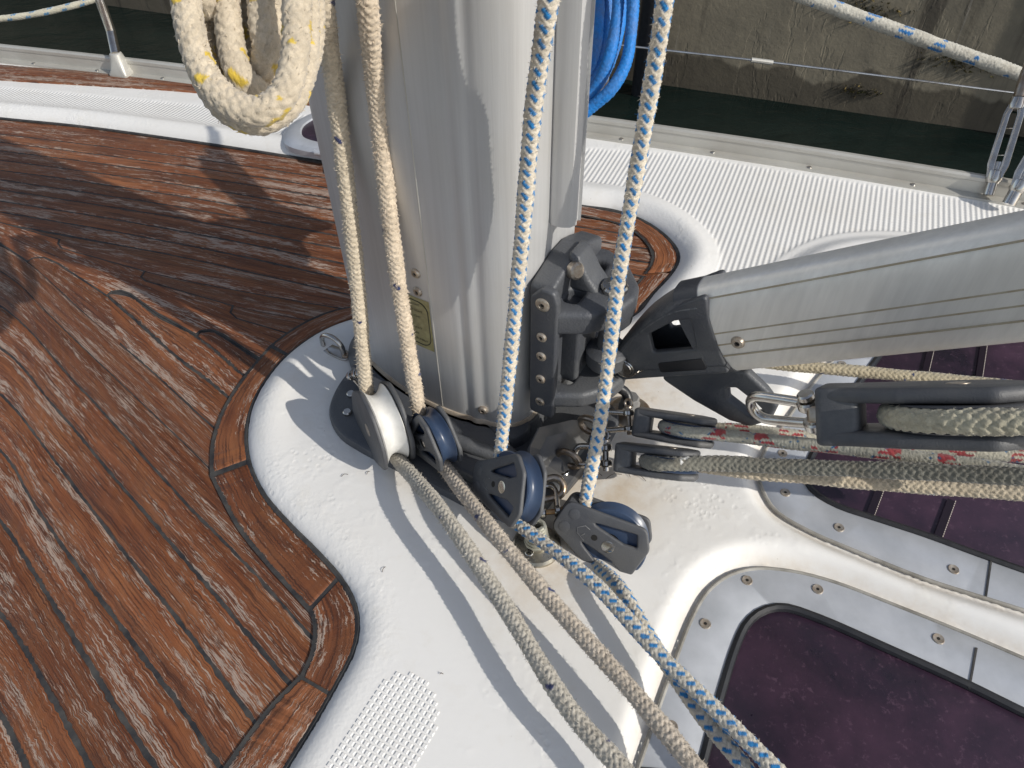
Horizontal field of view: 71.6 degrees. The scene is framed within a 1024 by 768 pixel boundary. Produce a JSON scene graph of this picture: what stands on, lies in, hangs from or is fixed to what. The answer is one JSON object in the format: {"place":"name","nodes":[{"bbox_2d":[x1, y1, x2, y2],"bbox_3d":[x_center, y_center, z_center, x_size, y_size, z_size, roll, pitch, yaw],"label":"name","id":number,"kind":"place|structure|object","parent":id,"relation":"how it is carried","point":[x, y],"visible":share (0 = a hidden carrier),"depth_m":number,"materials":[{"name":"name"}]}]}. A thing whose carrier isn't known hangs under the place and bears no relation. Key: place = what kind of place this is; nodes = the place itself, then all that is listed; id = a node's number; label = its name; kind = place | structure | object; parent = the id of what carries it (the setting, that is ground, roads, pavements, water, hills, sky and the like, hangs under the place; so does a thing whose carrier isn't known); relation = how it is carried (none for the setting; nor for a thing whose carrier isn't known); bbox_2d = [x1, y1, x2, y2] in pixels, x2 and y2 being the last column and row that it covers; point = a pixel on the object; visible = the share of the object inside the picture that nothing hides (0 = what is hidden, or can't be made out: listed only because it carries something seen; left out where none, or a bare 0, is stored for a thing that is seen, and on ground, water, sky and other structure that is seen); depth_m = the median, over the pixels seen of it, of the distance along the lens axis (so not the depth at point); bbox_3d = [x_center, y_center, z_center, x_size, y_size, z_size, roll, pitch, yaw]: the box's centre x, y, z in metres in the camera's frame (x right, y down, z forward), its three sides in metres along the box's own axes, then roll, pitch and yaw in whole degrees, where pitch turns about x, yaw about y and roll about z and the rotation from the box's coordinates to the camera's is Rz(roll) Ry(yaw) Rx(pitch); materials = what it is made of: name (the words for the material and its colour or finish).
{"place":"outdoors","nodes":[
{"label":"outdoors","id":0,"kind":"place"},
{"bbox_2d":[0,63,1023,767],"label":"deck","id":1,"kind":"structure","parent":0,"point":[428,611],"depth_m":0.70,"materials":[{"name":"white plastic"}]},
{"bbox_2d":[0,0,95,21],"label":"guard line","id":2,"kind":"object","parent":1,"relation":"attached to","point":[46,11],"visible":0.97,"depth_m":1.79,"materials":[{"name":"fabric"}]},
{"bbox_2d":[0,65,309,105],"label":"teak strip","id":3,"kind":"object","parent":1,"relation":"on","point":[39,75],"visible":0.37,"depth_m":1.47,"materials":[{"name":"brown wood"}]},
{"bbox_2d":[283,114,320,158],"bbox_3d":[-0.252,-0.462,1.286,0.309,0.022,0.234,-22,49,-20],"label":"deck hatch","id":4,"kind":"object","parent":1,"relation":"on","point":[299,137],"visible":0.14,"depth_m":1.25,"materials":[{"name":"silver metal"}]},
{"bbox_2d":[319,333,348,360],"bbox_3d":[-0.221,-0.050,0.873,0.051,0.029,0.016,22,50,21],"label":"padeye","id":5,"kind":"object","parent":1,"relation":"on","point":[340,352],"visible":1,"depth_m":0.87,"materials":[{"name":"silver metal"}]},
{"bbox_2d":[0,117,679,767],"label":"teak planking","id":6,"kind":"object","parent":1,"relation":"on","point":[176,591],"visible":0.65,"depth_m":0.80,"materials":[{"name":"brown wood"}]},
{"bbox_2d":[329,337,618,519],"bbox_3d":[-0.055,-0.006,0.809,0.354,0.060,0.258,23,50,22],"label":"mast step","id":7,"kind":"object","parent":1,"relation":"on","point":[545,438],"visible":0.31,"depth_m":0.75,"materials":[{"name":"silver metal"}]},
{"bbox_2d":[346,369,358,386],"bbox_3d":[-0.172,-0.006,0.789,0.031,0.037,0.011,25,51,23],"label":"shackle","id":8,"kind":"object","parent":7,"relation":"attached to","point":[351,375],"visible":0.3,"depth_m":0.79,"materials":[{"name":"silver metal"}]},
{"bbox_2d":[352,381,415,469],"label":"pulley block","id":9,"kind":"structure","parent":7,"relation":"on","point":[382,421],"depth_m":0.71,"materials":[{"name":"plastic"}]},
{"bbox_2d":[320,0,634,767],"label":"halyard","id":10,"kind":"object","parent":9,"relation":"on","point":[598,743],"visible":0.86,"depth_m":0.60,"materials":[{"name":"fabric"}]},
{"bbox_2d":[409,405,462,471],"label":"pulley block","id":11,"kind":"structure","parent":7,"relation":"on","point":[437,442],"depth_m":0.70,"materials":[{"name":"plastic"}]},
{"bbox_2d":[309,0,595,426],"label":"mast","id":12,"kind":"object","parent":7,"relation":"on","point":[456,72],"visible":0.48,"depth_m":0.57,"materials":[{"name":"metal"}]},
{"bbox_2d":[170,0,325,136],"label":"halyard coil","id":13,"kind":"object","parent":12,"relation":"hanging from","point":[252,67],"visible":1,"depth_m":0.33,"materials":[{"name":"fabric"}]},
{"bbox_2d":[354,0,709,767],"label":"halyard","id":14,"kind":"object","parent":12,"relation":"attached to","point":[650,712],"visible":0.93,"depth_m":0.58,"materials":[{"name":"fabric"}]},
{"bbox_2d":[530,231,638,417],"bbox_3d":[0.076,-0.056,0.691,0.083,0.171,0.119,22,50,21],"label":"vang bracket","id":15,"kind":"object","parent":12,"relation":"attached to","point":[570,289],"visible":0.8,"depth_m":0.65,"materials":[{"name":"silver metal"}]},
{"bbox_2d":[585,316,632,374],"bbox_3d":[0.100,-0.046,0.696,0.056,0.103,0.042,-29,52,-25],"label":"toggle","id":16,"kind":"object","parent":15,"relation":"attached to","point":[593,355],"visible":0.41,"depth_m":0.69,"materials":[{"name":"grey metal"}]},
{"bbox_2d":[617,210,1023,425],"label":"boom vang","id":17,"kind":"object","parent":15,"relation":"attached to","point":[960,285],"visible":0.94,"depth_m":0.55,"materials":[{"name":"metal"}]},
{"bbox_2d":[765,362,1008,380],"bbox_3d":[0.336,-0.020,0.762,0.554,0.046,0.038,8,46,9],"label":"tackle line","id":18,"kind":"object","parent":17,"relation":"attached to","point":[858,371],"visible":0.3,"depth_m":0.76,"materials":[{"name":"fabric"}]},
{"bbox_2d":[588,0,639,117],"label":"rope coil","id":19,"kind":"object","parent":12,"relation":"hanging from","point":[613,19],"visible":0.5,"depth_m":0.62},
{"bbox_2d":[540,483,562,518],"bbox_3d":[0.038,0.116,0.705,0.029,0.012,0.040,-1,46,0],"label":"shackle","id":20,"kind":"object","parent":7,"relation":"attached to","point":[556,510],"visible":0.54,"depth_m":0.69,"materials":[{"name":"silver metal"}]},
{"bbox_2d":[545,474,566,502],"bbox_3d":[0.034,0.107,0.707,0.042,0.024,0.032,-1,46,0],"label":"shackle","id":21,"kind":"object","parent":7,"relation":"attached to","point":[560,480],"visible":0.45,"depth_m":0.71,"materials":[{"name":"metal"}]},
{"bbox_2d":[556,448,581,469],"bbox_3d":[0.058,0.077,0.727,0.030,0.027,0.007,22,50,21],"label":"eye bolt","id":22,"kind":"object","parent":7,"relation":"attached to","point":[575,457],"visible":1,"depth_m":0.72,"materials":[{"name":"metal"}]},
{"bbox_2d":[577,415,593,434],"bbox_3d":[0.081,0.043,0.734,0.030,0.027,0.007,22,50,21],"label":"eye bolt","id":23,"kind":"object","parent":7,"relation":"attached to","point":[581,419],"visible":0.56,"depth_m":0.73,"materials":[{"name":"metal"}]},
{"bbox_2d":[572,430,612,470],"bbox_3d":[0.080,0.070,0.708,0.039,0.041,0.035,-1,46,0],"label":"shackle","id":24,"kind":"object","parent":7,"relation":"on","point":[606,463],"visible":0.69,"depth_m":0.70,"materials":[{"name":"silver metal"}]},
{"bbox_2d":[613,442,700,481],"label":"pulley block","id":25,"kind":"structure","parent":24,"relation":"attached to","point":[625,455],"depth_m":0.67,"materials":[{"name":"plastic"}]},
{"bbox_2d":[638,454,1023,501],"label":"tackle line","id":26,"kind":"object","parent":25,"relation":"in","point":[995,482],"visible":0.98,"depth_m":0.62,"materials":[{"name":"fabric"}]},
{"bbox_2d":[606,398,633,434],"bbox_3d":[0.106,0.035,0.716,0.035,0.034,0.029,-1,46,0],"label":"shackle","id":27,"kind":"object","parent":7,"relation":"attached to","point":[628,412],"visible":0.78,"depth_m":0.71,"materials":[{"name":"silver metal"}]},
{"bbox_2d":[341,471,645,673],"bbox_3d":[0.080,0.097,0.742,0.460,0.002,0.242,-20,49,-18],"label":"deck debris","id":28,"kind":"object","parent":1,"relation":"on","point":[599,473],"visible":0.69,"depth_m":0.74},
{"bbox_2d":[0,44,1023,207],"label":"toe rail","id":29,"kind":"object","parent":1,"relation":"attached to","point":[929,178],"visible":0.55,"depth_m":1.21,"materials":[{"name":"metal"}]},
{"bbox_2d":[95,0,132,77],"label":"stanchion","id":30,"kind":"object","parent":29,"relation":"on","point":[120,66],"visible":1,"depth_m":1.46,"materials":[{"name":"metal"}]},
{"bbox_2d":[983,63,1023,195],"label":"rigging screw","id":31,"kind":"object","parent":29,"relation":"attached to","point":[995,171],"visible":1,"depth_m":1.08,"materials":[{"name":"silver metal"}]},
{"bbox_2d":[793,0,1021,80],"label":"mooring line","id":32,"kind":"object","parent":31,"relation":"attached to","point":[941,46],"visible":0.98,"depth_m":1.26,"materials":[{"name":"fabric"}]},
{"bbox_2d":[513,519,560,567],"bbox_3d":[0.024,0.143,0.672,0.047,0.040,0.047,-1,46,0],"label":"deck ring","id":33,"kind":"object","parent":1,"relation":"on","point":[536,556],"visible":0.63,"depth_m":0.67,"materials":[{"name":"silver metal"}]},
{"bbox_2d":[472,450,546,526],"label":"pulley block","id":34,"kind":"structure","parent":33,"relation":"attached to","point":[509,488],"depth_m":0.65,"materials":[{"name":"plastic"}]},
{"bbox_2d":[493,0,785,767],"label":"halyard","id":35,"kind":"object","parent":34,"relation":"in","point":[761,755],"visible":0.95,"depth_m":0.55,"materials":[{"name":"fabric"}]},
{"bbox_2d":[553,492,651,573],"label":"pulley block","id":36,"kind":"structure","parent":1,"relation":"on","point":[618,535],"depth_m":0.67,"materials":[{"name":"plastic"}]},
{"bbox_2d":[578,0,754,767],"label":"halyard","id":37,"kind":"object","parent":36,"relation":"on","point":[724,742],"visible":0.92,"depth_m":0.57,"materials":[{"name":"fabric"}]},
{"bbox_2d":[610,385,649,426],"bbox_3d":[0.112,0.015,0.789,0.090,0.051,0.048,-1,46,0],"label":"cable gland","id":38,"kind":"object","parent":1,"relation":"on","point":[625,392],"visible":0.36,"depth_m":0.79,"materials":[{"name":"metal"}]},
{"bbox_2d":[621,44,1013,93],"bbox_3d":[0.742,-0.628,1.450,1.124,0.112,0.010,3,46,4],"label":"guard wire","id":39,"kind":"object","parent":1,"relation":"attached to","point":[761,61],"visible":0.88,"depth_m":1.45,"materials":[{"name":"silver metal"}]},
{"bbox_2d":[636,567,1023,767],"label":"deck hatch","id":40,"kind":"object","parent":1,"relation":"on","point":[790,668],"visible":0.9,"depth_m":0.61,"materials":[{"name":"silver metal"}]},
{"bbox_2d":[758,342,1023,612],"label":"deck hatch","id":41,"kind":"object","parent":1,"relation":"on","point":[972,546],"visible":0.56,"depth_m":0.72,"materials":[{"name":"silver metal"}]},
{"bbox_2d":[1002,156,1023,206],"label":"rigging screw","id":42,"kind":"object","parent":1,"relation":"on","point":[1015,192],"visible":1,"depth_m":1.07,"materials":[{"name":"silver metal"}]},
{"bbox_2d":[0,0,1023,178],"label":"water","id":43,"kind":"structure","parent":0,"point":[147,35],"depth_m":4.00,"materials":[{"name":"liquid"}]},
{"bbox_2d":[74,0,1023,136],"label":"quay wall","id":44,"kind":"structure","parent":43,"relation":"in","point":[788,31],"depth_m":3.84,"materials":[{"name":"concrete"}]},
{"bbox_2d":[837,0,1020,96],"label":"wall moss","id":45,"kind":"object","parent":44,"relation":"attached to","point":[953,60],"depth_m":3.66,"materials":[{"name":"green plant"}]},
{"bbox_2d":[631,0,654,97],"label":"mooring pile","id":46,"kind":"object","parent":43,"relation":"in","point":[645,22],"visible":0.22,"depth_m":3.95,"materials":[{"name":"black wood"}]},
{"bbox_2d":[658,420,1023,466],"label":"tackle line","id":47,"kind":"object","parent":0,"point":[783,438],"visible":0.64,"depth_m":0.63,"materials":[{"name":"fabric"}]},
{"bbox_2d":[631,407,717,448],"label":"pulley block","id":48,"kind":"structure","parent":47,"relation":"attached to","point":[643,421],"depth_m":0.68,"materials":[{"name":"plastic"}]},
{"bbox_2d":[876,404,1023,436],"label":"tackle line","id":49,"kind":"object","parent":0,"point":[985,421],"visible":0.69,"depth_m":0.42,"materials":[{"name":"fabric"}]},
{"bbox_2d":[815,379,1023,451],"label":"pulley block","id":50,"kind":"object","parent":49,"relation":"hanging from","point":[841,414],"depth_m":0.45,"materials":[{"name":"plastic"}]},
{"bbox_2d":[745,389,815,434],"bbox_3d":[0.215,0.020,0.558,0.064,0.056,0.019,28,52,25],"label":"shackle","id":51,"kind":"object","parent":50,"relation":"attached to","point":[803,401],"visible":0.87,"depth_m":0.56,"materials":[{"name":"silver metal"}]},
{"bbox_2d":[807,406,815,422],"bbox_3d":[0.236,0.022,0.535,0.028,0.026,0.021,17,48,17],"label":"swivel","id":52,"kind":"object","parent":51,"relation":"attached to","point":[811,415],"visible":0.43,"depth_m":0.53,"materials":[{"name":"metal"}]}
]}

